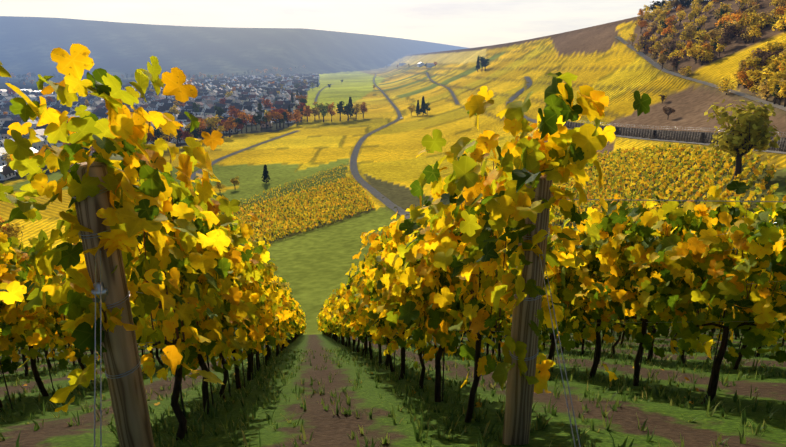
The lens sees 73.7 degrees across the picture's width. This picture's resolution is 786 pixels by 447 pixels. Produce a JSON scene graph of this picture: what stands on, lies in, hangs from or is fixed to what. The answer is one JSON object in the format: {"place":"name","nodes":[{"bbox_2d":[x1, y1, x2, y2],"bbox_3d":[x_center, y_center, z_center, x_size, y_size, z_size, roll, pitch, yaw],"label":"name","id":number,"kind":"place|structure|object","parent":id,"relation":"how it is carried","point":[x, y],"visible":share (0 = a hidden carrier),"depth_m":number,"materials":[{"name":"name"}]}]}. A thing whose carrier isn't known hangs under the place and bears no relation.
{"place":"outdoors","nodes":[
{"label":"outdoors","id":0,"kind":"place"},
{"bbox_2d":[190,131,297,179],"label":"road","id":1,"kind":"structure","parent":0,"point":[193,175],"depth_m":285.91,"materials":[{"name":"asphalt"}]},
{"bbox_2d":[0,0,667,47],"label":"sky","id":2,"kind":"structure","parent":0,"point":[461,23],"materials":[{"name":"white"}]},
{"bbox_2d":[350,73,409,218],"bbox_3d":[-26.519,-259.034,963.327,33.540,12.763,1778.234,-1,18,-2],"label":"road","id":3,"kind":"structure","parent":0,"point":[386,201],"depth_m":220.38,"materials":[{"name":"asphalt"}]},
{"bbox_2d":[0,0,785,446],"bbox_3d":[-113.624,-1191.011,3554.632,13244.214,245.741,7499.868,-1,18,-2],"label":"ground","id":4,"kind":"structure","parent":0,"point":[314,262],"depth_m":168.41,"materials":[{"name":"plant"}]},
{"bbox_2d":[2,152,17,175],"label":"round tree","id":5,"kind":"object","parent":4,"relation":"on","point":[8,160],"visible":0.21,"depth_m":238.51,"materials":[{"name":"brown plant"}]},
{"bbox_2d":[0,221,23,244],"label":"tree","id":6,"kind":"object","parent":4,"relation":"on","point":[9,232],"visible":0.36,"depth_m":104.93,"materials":[{"name":"yellow plant"}]},
{"bbox_2d":[69,162,154,446],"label":"end post","id":7,"kind":"object","parent":4,"relation":"on","point":[129,402],"visible":0.7,"depth_m":2.44,"materials":[{"name":"brown wood"}]},
{"bbox_2d":[72,188,140,446],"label":"end post wires","id":8,"kind":"object","parent":7,"relation":"attached to","point":[100,309],"visible":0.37,"depth_m":2.02,"materials":[{"name":"metal"}]},
{"bbox_2d":[91,282,107,302],"bbox_3d":[-1.305,0.307,2.331,0.064,0.090,0.042,-1,18,-2],"label":"wire tensioner","id":9,"kind":"object","parent":8,"relation":"attached to","point":[104,292],"visible":0.81,"depth_m":2.32,"materials":[{"name":"metal"}]},
{"bbox_2d":[149,127,162,141],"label":"round tree","id":10,"kind":"object","parent":4,"relation":"on","point":[157,133],"visible":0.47,"depth_m":299.23,"materials":[{"name":"brown plant"}]},
{"bbox_2d":[155,127,177,149],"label":"round tree","id":11,"kind":"object","parent":4,"relation":"on","point":[163,135],"visible":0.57,"depth_m":302.39,"materials":[{"name":"brown plant"}]},
{"bbox_2d":[169,105,180,113],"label":"round tree","id":12,"kind":"object","parent":4,"relation":"on","point":[174,110],"visible":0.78,"depth_m":461.50,"materials":[{"name":"brown plant"}]},
{"bbox_2d":[180,129,191,139],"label":"round tree","id":13,"kind":"object","parent":4,"relation":"on","point":[185,135],"visible":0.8,"depth_m":312.65,"materials":[{"name":"brown plant"}]},
{"bbox_2d":[185,128,199,140],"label":"round tree","id":14,"kind":"object","parent":4,"relation":"on","point":[195,132],"visible":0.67,"depth_m":317.12,"materials":[{"name":"green plant"}]},
{"bbox_2d":[192,103,200,115],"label":"round tree","id":15,"kind":"object","parent":4,"relation":"on","point":[195,108],"visible":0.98,"depth_m":496.93,"materials":[{"name":"green plant"}]},
{"bbox_2d":[188,118,205,138],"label":"round tree","id":16,"kind":"object","parent":4,"relation":"on","point":[202,125],"visible":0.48,"depth_m":332.12,"materials":[{"name":"brown plant"}]},
{"bbox_2d":[204,115,225,131],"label":"round tree","id":17,"kind":"object","parent":4,"relation":"on","point":[220,128],"visible":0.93,"depth_m":338.61,"materials":[{"name":"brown plant"}]},
{"bbox_2d":[0,62,434,179],"bbox_3d":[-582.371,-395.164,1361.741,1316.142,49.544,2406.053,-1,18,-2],"label":"village houses","id":18,"kind":"structure","parent":4,"relation":"on","point":[206,98],"depth_m":607.48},
{"bbox_2d":[214,106,225,116],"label":"round tree","id":19,"kind":"object","parent":4,"relation":"on","point":[219,112],"visible":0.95,"depth_m":439.26,"materials":[{"name":"green plant"}]},
{"bbox_2d":[223,113,236,136],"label":"round tree","id":20,"kind":"object","parent":4,"relation":"on","point":[229,121],"visible":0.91,"depth_m":349.23,"materials":[{"name":"brown plant"}]},
{"bbox_2d":[227,106,239,118],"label":"round tree","id":21,"kind":"object","parent":4,"relation":"on","point":[234,110],"visible":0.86,"depth_m":430.63,"materials":[{"name":"brown plant"}]},
{"bbox_2d":[230,176,239,189],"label":"round tree","id":22,"kind":"object","parent":4,"relation":"on","point":[234,181],"visible":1,"depth_m":197.10,"materials":[{"name":"yellow plant"}]},
{"bbox_2d":[237,110,251,131],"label":"round tree","id":23,"kind":"object","parent":4,"relation":"on","point":[242,116],"visible":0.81,"depth_m":372.44,"materials":[{"name":"brown plant"}]},
{"bbox_2d":[253,113,266,130],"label":"round tree","id":24,"kind":"object","parent":4,"relation":"on","point":[257,118],"visible":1,"depth_m":375.96,"materials":[{"name":"green plant"}]},
{"bbox_2d":[261,165,271,182],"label":"conifer tree","id":25,"kind":"object","parent":4,"relation":"on","point":[266,177],"visible":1,"depth_m":206.15,"materials":[{"name":"green plant"}]},
{"bbox_2d":[261,98,271,110],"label":"round tree","id":26,"kind":"object","parent":4,"relation":"on","point":[266,102],"visible":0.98,"depth_m":508.39,"materials":[{"name":"brown plant"}]},
{"bbox_2d":[267,109,283,128],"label":"round tree","id":27,"kind":"object","parent":4,"relation":"on","point":[279,116],"visible":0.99,"depth_m":384.21,"materials":[{"name":"brown plant"}]},
{"bbox_2d":[271,107,287,126],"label":"round tree","id":28,"kind":"object","parent":4,"relation":"on","point":[279,110],"visible":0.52,"depth_m":392.18,"materials":[{"name":"brown plant"}]},
{"bbox_2d":[277,112,287,127],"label":"round tree","id":29,"kind":"object","parent":4,"relation":"on","point":[284,117],"visible":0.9,"depth_m":389.69,"materials":[{"name":"green plant"}]},
{"bbox_2d":[284,109,294,125],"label":"round tree","id":30,"kind":"object","parent":4,"relation":"on","point":[290,116],"visible":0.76,"depth_m":397.63,"materials":[{"name":"brown plant"}]},
{"bbox_2d":[301,105,312,121],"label":"round tree","id":31,"kind":"object","parent":4,"relation":"on","point":[307,112],"visible":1,"depth_m":424.80,"materials":[{"name":"brown plant"}]},
{"bbox_2d":[311,107,319,120],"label":"round tree","id":32,"kind":"object","parent":4,"relation":"on","point":[315,111],"visible":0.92,"depth_m":432.29,"materials":[{"name":"brown plant"}]},
{"bbox_2d":[314,103,329,121],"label":"round tree","id":33,"kind":"object","parent":4,"relation":"on","point":[323,111],"visible":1,"depth_m":416.89,"materials":[{"name":"plant"}]},
{"bbox_2d":[327,102,335,121],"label":"round tree","id":34,"kind":"object","parent":4,"relation":"on","point":[330,108],"visible":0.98,"depth_m":418.99,"materials":[{"name":"brown plant"}]},
{"bbox_2d":[335,101,344,120],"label":"round tree","id":35,"kind":"object","parent":4,"relation":"on","point":[340,107],"visible":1,"depth_m":418.01,"materials":[{"name":"green plant"}]},
{"bbox_2d":[342,103,354,120],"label":"round tree","id":36,"kind":"object","parent":4,"relation":"on","point":[347,109],"visible":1,"depth_m":420.22,"materials":[{"name":"green plant"}]},
{"bbox_2d":[351,103,360,118],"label":"round tree","id":37,"kind":"object","parent":4,"relation":"on","point":[357,108],"visible":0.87,"depth_m":426.36,"materials":[{"name":"brown plant"}]},
{"bbox_2d":[359,102,368,117],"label":"round tree","id":38,"kind":"object","parent":4,"relation":"on","point":[363,110],"visible":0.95,"depth_m":433.13,"materials":[{"name":"brown plant"}]},
{"bbox_2d":[54,295,722,336],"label":"vine leaves","id":39,"kind":"object","parent":4,"relation":"on","point":[324,324],"visible":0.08,"depth_m":24.94,"materials":[{"name":"yellow plant"}]},
{"bbox_2d":[0,43,785,411],"bbox_3d":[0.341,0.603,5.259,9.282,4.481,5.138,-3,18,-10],"label":"vine leaves","id":40,"kind":"object","parent":4,"relation":"on","point":[418,291],"visible":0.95,"depth_m":3.17,"materials":[{"name":"yellow plant"}]},
{"bbox_2d":[0,338,785,446],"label":"grass tufts","id":41,"kind":"object","parent":4,"relation":"on","point":[541,423],"visible":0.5,"depth_m":5.02,"materials":[{"name":"plant"}]},
{"bbox_2d":[0,205,785,354],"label":"trellis wires","id":42,"kind":"object","parent":4,"relation":"on","point":[587,299],"depth_m":4.12,"materials":[{"name":"metal"}]},
{"bbox_2d":[0,313,785,439],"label":"grapevine trunks","id":43,"kind":"object","parent":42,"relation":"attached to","point":[178,412],"visible":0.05,"depth_m":5.33,"materials":[{"name":"wood"}]},
{"bbox_2d":[558,199,785,201],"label":"cross wire","id":44,"kind":"object","parent":42,"relation":"attached to","point":[683,200],"visible":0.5,"depth_m":2.81,"materials":[{"name":"grey"}]},
{"bbox_2d":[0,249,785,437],"bbox_3d":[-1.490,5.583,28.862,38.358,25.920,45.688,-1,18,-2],"label":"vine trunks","id":45,"kind":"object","parent":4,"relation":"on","point":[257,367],"visible":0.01,"depth_m":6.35,"materials":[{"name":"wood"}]},
{"bbox_2d":[23,339,763,406],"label":"fallen leaves","id":46,"kind":"object","parent":4,"relation":"on","point":[546,391],"visible":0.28,"depth_m":5.23,"materials":[{"name":"yellow plant"}]},
{"bbox_2d":[419,96,426,114],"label":"conifer tree","id":47,"kind":"object","parent":4,"relation":"on","point":[423,109],"visible":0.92,"depth_m":390.12,"materials":[{"name":"green plant"}]},
{"bbox_2d":[481,56,489,70],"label":"round tree","id":48,"kind":"object","parent":4,"relation":"on","point":[485,63],"visible":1,"depth_m":537.46,"materials":[{"name":"green plant"}]},
{"bbox_2d":[218,142,778,241],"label":"vine rows","id":49,"kind":"object","parent":4,"relation":"on","point":[643,157],"visible":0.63,"depth_m":118.71,"materials":[{"name":"plant"}]},
{"bbox_2d":[502,174,551,444],"bbox_3d":[0.729,0.653,2.909,0.152,1.870,0.154,-7,19,-22],"label":"end post","id":50,"kind":"object","parent":4,"relation":"on","point":[518,408],"visible":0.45,"depth_m":2.84,"materials":[{"name":"brown wood"}]},
{"bbox_2d":[509,194,580,446],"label":"end post wires","id":51,"kind":"object","parent":4,"relation":"on","point":[555,342],"visible":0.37,"depth_m":2.35,"materials":[{"name":"metal"}]},
{"bbox_2d":[636,19,648,32],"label":"round tree","id":52,"kind":"object","parent":4,"relation":"on","point":[643,24],"visible":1,"depth_m":305.97,"materials":[{"name":"brown plant"}]},
{"bbox_2d":[636,37,651,50],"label":"tree","id":53,"kind":"object","parent":4,"relation":"on","point":[644,42],"visible":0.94,"depth_m":271.13,"materials":[{"name":"brown plant"}]},
{"bbox_2d":[506,76,785,153],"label":"road","id":54,"kind":"structure","parent":4,"relation":"on","point":[519,92],"depth_m":163.11,"materials":[{"name":"asphalt"}]},
{"bbox_2d":[657,53,668,68],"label":"round tree","id":55,"kind":"object","parent":4,"relation":"on","point":[662,59],"visible":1,"depth_m":224.19,"materials":[{"name":"brown plant"}]},
{"bbox_2d":[661,25,672,34],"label":"round tree","id":56,"kind":"object","parent":4,"relation":"on","point":[667,29],"visible":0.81,"depth_m":263.26,"materials":[{"name":"brown plant"}]},
{"bbox_2d":[662,0,672,10],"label":"tree","id":57,"kind":"object","parent":4,"relation":"on","point":[669,8],"visible":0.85,"depth_m":319.75,"materials":[{"name":"yellow plant"}]},
{"bbox_2d":[660,33,676,46],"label":"tree","id":58,"kind":"object","parent":4,"relation":"on","point":[665,40],"visible":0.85,"depth_m":243.92,"materials":[{"name":"brown plant"}]},
{"bbox_2d":[662,106,674,119],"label":"round tree","id":59,"kind":"object","parent":4,"relation":"on","point":[666,111],"visible":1,"depth_m":161.11,"materials":[{"name":"brown plant"}]},
{"bbox_2d":[664,15,675,25],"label":"round tree","id":60,"kind":"object","parent":4,"relation":"on","point":[669,21],"visible":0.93,"depth_m":275.16,"materials":[{"name":"brown plant"}]},
{"bbox_2d":[665,38,680,52],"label":"tree","id":61,"kind":"object","parent":4,"relation":"on","point":[673,44],"visible":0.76,"depth_m":232.64,"materials":[{"name":"brown plant"}]},
{"bbox_2d":[563,121,785,151],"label":"retaining wall","id":62,"kind":"structure","parent":4,"relation":"on","point":[697,137],"depth_m":141.21,"materials":[{"name":"stone"}]},
{"bbox_2d":[578,120,785,136],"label":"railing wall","id":63,"kind":"structure","parent":62,"relation":"on","point":[669,127],"depth_m":142.86,"materials":[{"name":"silver metal"}]},
{"bbox_2d":[670,56,681,71],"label":"round tree","id":64,"kind":"object","parent":4,"relation":"on","point":[674,62],"visible":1,"depth_m":213.65,"materials":[{"name":"brown plant"}]},
{"bbox_2d":[668,48,683,59],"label":"tree","id":65,"kind":"object","parent":4,"relation":"on","point":[675,53],"visible":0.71,"depth_m":222.61,"materials":[{"name":"yellow plant"}]},
{"bbox_2d":[676,12,685,25],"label":"round tree","id":66,"kind":"object","parent":4,"relation":"on","point":[681,16],"visible":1,"depth_m":272.14,"materials":[{"name":"yellow plant"}]},
{"bbox_2d":[679,28,690,45],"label":"round tree","id":67,"kind":"object","parent":4,"relation":"on","point":[684,36],"visible":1,"depth_m":237.92,"materials":[{"name":"yellow plant"}]},
{"bbox_2d":[685,24,696,41],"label":"round tree","id":68,"kind":"object","parent":4,"relation":"on","point":[689,32],"visible":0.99,"depth_m":237.24,"materials":[{"name":"yellow plant"}]},
{"bbox_2d":[688,10,695,21],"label":"round tree","id":69,"kind":"object","parent":4,"relation":"on","point":[691,15],"visible":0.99,"depth_m":259.99,"materials":[{"name":"yellow plant"}]},
{"bbox_2d":[686,43,703,63],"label":"tree","id":70,"kind":"object","parent":4,"relation":"on","point":[697,49],"visible":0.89,"depth_m":206.80,"materials":[{"name":"yellow plant"}]},
{"bbox_2d":[692,29,709,42],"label":"tree","id":71,"kind":"object","parent":4,"relation":"on","point":[703,37],"visible":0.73,"depth_m":222.04,"materials":[{"name":"yellow plant"}]},
{"bbox_2d":[694,13,707,29],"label":"tree","id":72,"kind":"object","parent":4,"relation":"on","point":[698,21],"visible":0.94,"depth_m":242.26,"materials":[{"name":"yellow plant"}]},
{"bbox_2d":[694,46,716,64],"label":"tree","id":73,"kind":"object","parent":4,"relation":"on","point":[706,52],"visible":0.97,"depth_m":199.52,"materials":[{"name":"yellow plant"}]},
{"bbox_2d":[707,29,717,39],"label":"round tree","id":74,"kind":"object","parent":4,"relation":"on","point":[711,32],"visible":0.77,"depth_m":215.41,"materials":[{"name":"brown plant"}]},
{"bbox_2d":[712,8,729,19],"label":"tree","id":75,"kind":"object","parent":4,"relation":"on","point":[721,13],"visible":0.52,"depth_m":236.13,"materials":[{"name":"brown plant"}]},
{"bbox_2d":[712,6,729,19],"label":"tree","id":76,"kind":"object","parent":4,"relation":"on","point":[719,11],"visible":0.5,"depth_m":237.65,"materials":[{"name":"brown plant"}]},
{"bbox_2d":[714,13,732,27],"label":"tree","id":77,"kind":"object","parent":4,"relation":"on","point":[726,18],"visible":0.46,"depth_m":223.04,"materials":[{"name":"brown plant"}]},
{"bbox_2d":[718,29,732,51],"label":"round tree","id":78,"kind":"object","parent":4,"relation":"on","point":[726,38],"visible":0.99,"depth_m":200.34,"materials":[{"name":"brown plant"}]},
{"bbox_2d":[716,77,736,94],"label":"tree","id":79,"kind":"object","parent":4,"relation":"on","point":[725,82],"visible":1,"depth_m":156.19,"materials":[{"name":"yellow plant"}]},
{"bbox_2d":[723,23,737,35],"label":"round tree","id":80,"kind":"object","parent":4,"relation":"on","point":[730,29],"visible":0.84,"depth_m":204.75,"materials":[{"name":"brown plant"}]},
{"bbox_2d":[722,19,744,40],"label":"tree","id":81,"kind":"object","parent":4,"relation":"on","point":[737,28],"visible":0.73,"depth_m":206.76,"materials":[{"name":"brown plant"}]},
{"bbox_2d":[735,18,747,36],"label":"round tree","id":82,"kind":"object","parent":4,"relation":"on","point":[741,21],"visible":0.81,"depth_m":205.41,"materials":[{"name":"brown plant"}]},
{"bbox_2d":[704,99,781,180],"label":"tree","id":83,"kind":"object","parent":4,"relation":"on","point":[750,130],"visible":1,"depth_m":84.55,"materials":[{"name":"green plant"}]},
{"bbox_2d":[737,55,750,69],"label":"round tree","id":84,"kind":"object","parent":4,"relation":"on","point":[741,65],"visible":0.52,"depth_m":161.24,"materials":[{"name":"brown plant"}]},
{"bbox_2d":[740,33,752,44],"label":"tree","id":85,"kind":"object","parent":4,"relation":"on","point":[747,37],"visible":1,"depth_m":195.53,"materials":[{"name":"brown plant"}]},
{"bbox_2d":[737,64,761,88],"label":"tree","id":86,"kind":"object","parent":4,"relation":"on","point":[740,75],"visible":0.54,"depth_m":155.97,"materials":[{"name":"brown plant"}]},
{"bbox_2d":[742,10,759,24],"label":"tree","id":87,"kind":"object","parent":4,"relation":"on","point":[754,17],"visible":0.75,"depth_m":204.15,"materials":[{"name":"yellow plant"}]},
{"bbox_2d":[743,4,759,21],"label":"round tree","id":88,"kind":"object","parent":4,"relation":"on","point":[755,7],"visible":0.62,"depth_m":211.50,"materials":[{"name":"yellow plant"}]},
{"bbox_2d":[742,66,762,87],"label":"round tree","id":89,"kind":"object","parent":4,"relation":"on","point":[760,69],"visible":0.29,"depth_m":152.25,"materials":[{"name":"brown plant"}]},
{"bbox_2d":[744,56,762,70],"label":"round tree","id":90,"kind":"object","parent":4,"relation":"on","point":[751,61],"visible":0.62,"depth_m":155.26,"materials":[{"name":"yellow plant"}]},
{"bbox_2d":[746,67,761,89],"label":"round tree","id":91,"kind":"object","parent":4,"relation":"on","point":[754,74],"visible":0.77,"depth_m":149.87,"materials":[{"name":"yellow plant"}]},
{"bbox_2d":[748,25,761,42],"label":"round tree","id":92,"kind":"object","parent":4,"relation":"on","point":[754,30],"visible":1,"depth_m":191.05,"materials":[{"name":"yellow plant"}]},
{"bbox_2d":[750,14,772,28],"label":"tree","id":93,"kind":"object","parent":4,"relation":"on","point":[761,24],"visible":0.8,"depth_m":198.80,"materials":[{"name":"yellow plant"}]},
{"bbox_2d":[752,48,772,58],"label":"round tree","id":94,"kind":"object","parent":4,"relation":"on","point":[762,53],"visible":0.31,"depth_m":156.91,"materials":[{"name":"brown plant"}]},
{"bbox_2d":[755,78,773,100],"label":"tree","id":95,"kind":"object","parent":4,"relation":"on","point":[766,93],"visible":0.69,"depth_m":138.65,"materials":[{"name":"brown plant"}]},
{"bbox_2d":[757,12,772,28],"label":"round tree","id":96,"kind":"object","parent":4,"relation":"on","point":[761,14],"visible":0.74,"depth_m":200.03,"materials":[{"name":"brown plant"}]},
{"bbox_2d":[757,54,773,66],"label":"round tree","id":97,"kind":"object","parent":4,"relation":"on","point":[763,59],"visible":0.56,"depth_m":153.71,"materials":[{"name":"brown plant"}]},
{"bbox_2d":[755,61,776,84],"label":"tree","id":98,"kind":"object","parent":4,"relation":"on","point":[762,79],"visible":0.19,"depth_m":146.40,"materials":[{"name":"yellow plant"}]},
{"bbox_2d":[761,70,774,86],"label":"tree","id":99,"kind":"object","parent":4,"relation":"on","point":[767,75],"visible":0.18,"depth_m":141.14,"materials":[{"name":"yellow plant"}]},
{"bbox_2d":[765,39,778,53],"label":"round tree","id":100,"kind":"object","parent":4,"relation":"on","point":[772,46],"visible":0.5,"depth_m":159.42,"materials":[{"name":"yellow plant"}]},
{"bbox_2d":[767,61,782,71],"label":"round tree","id":101,"kind":"object","parent":4,"relation":"on","point":[772,67],"visible":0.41,"depth_m":143.63,"materials":[{"name":"yellow plant"}]},
{"bbox_2d":[768,78,785,103],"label":"round tree","id":102,"kind":"object","parent":4,"relation":"on","point":[773,83],"visible":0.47,"depth_m":130.97,"materials":[{"name":"yellow plant"}]},
{"bbox_2d":[771,15,785,31],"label":"tree","id":103,"kind":"object","parent":4,"relation":"on","point":[780,24],"visible":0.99,"depth_m":184.00,"materials":[{"name":"yellow plant"}]},
{"bbox_2d":[772,84,784,104],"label":"round tree","id":104,"kind":"object","parent":4,"relation":"on","point":[778,88],"visible":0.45,"depth_m":129.91,"materials":[{"name":"brown plant"}]},
{"bbox_2d":[774,5,785,15],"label":"tree","id":105,"kind":"object","parent":4,"relation":"on","point":[780,11],"visible":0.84,"depth_m":196.70,"materials":[{"name":"brown plant"}]},
{"bbox_2d":[777,82,785,106],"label":"round tree","id":106,"kind":"object","parent":4,"relation":"on","point":[782,91],"visible":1,"depth_m":126.19,"materials":[{"name":"yellow plant"}]},
{"bbox_2d":[1,122,784,342],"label":"vine leaves","id":107,"kind":"object","parent":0,"point":[183,335],"visible":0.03,"depth_m":3.58,"materials":[{"name":"plant"}]},
{"bbox_2d":[426,72,458,103],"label":"road","id":108,"kind":"structure","parent":0,"point":[453,96],"depth_m":496.15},
{"bbox_2d":[240,151,773,242],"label":"vine leaves","id":109,"kind":"object","parent":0,"point":[556,211],"visible":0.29,"depth_m":122.59,"materials":[{"name":"plant"}]},
{"bbox_2d":[617,37,785,110],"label":"road","id":110,"kind":"structure","parent":0,"point":[658,66],"depth_m":189.14,"materials":[{"name":"asphalt"}]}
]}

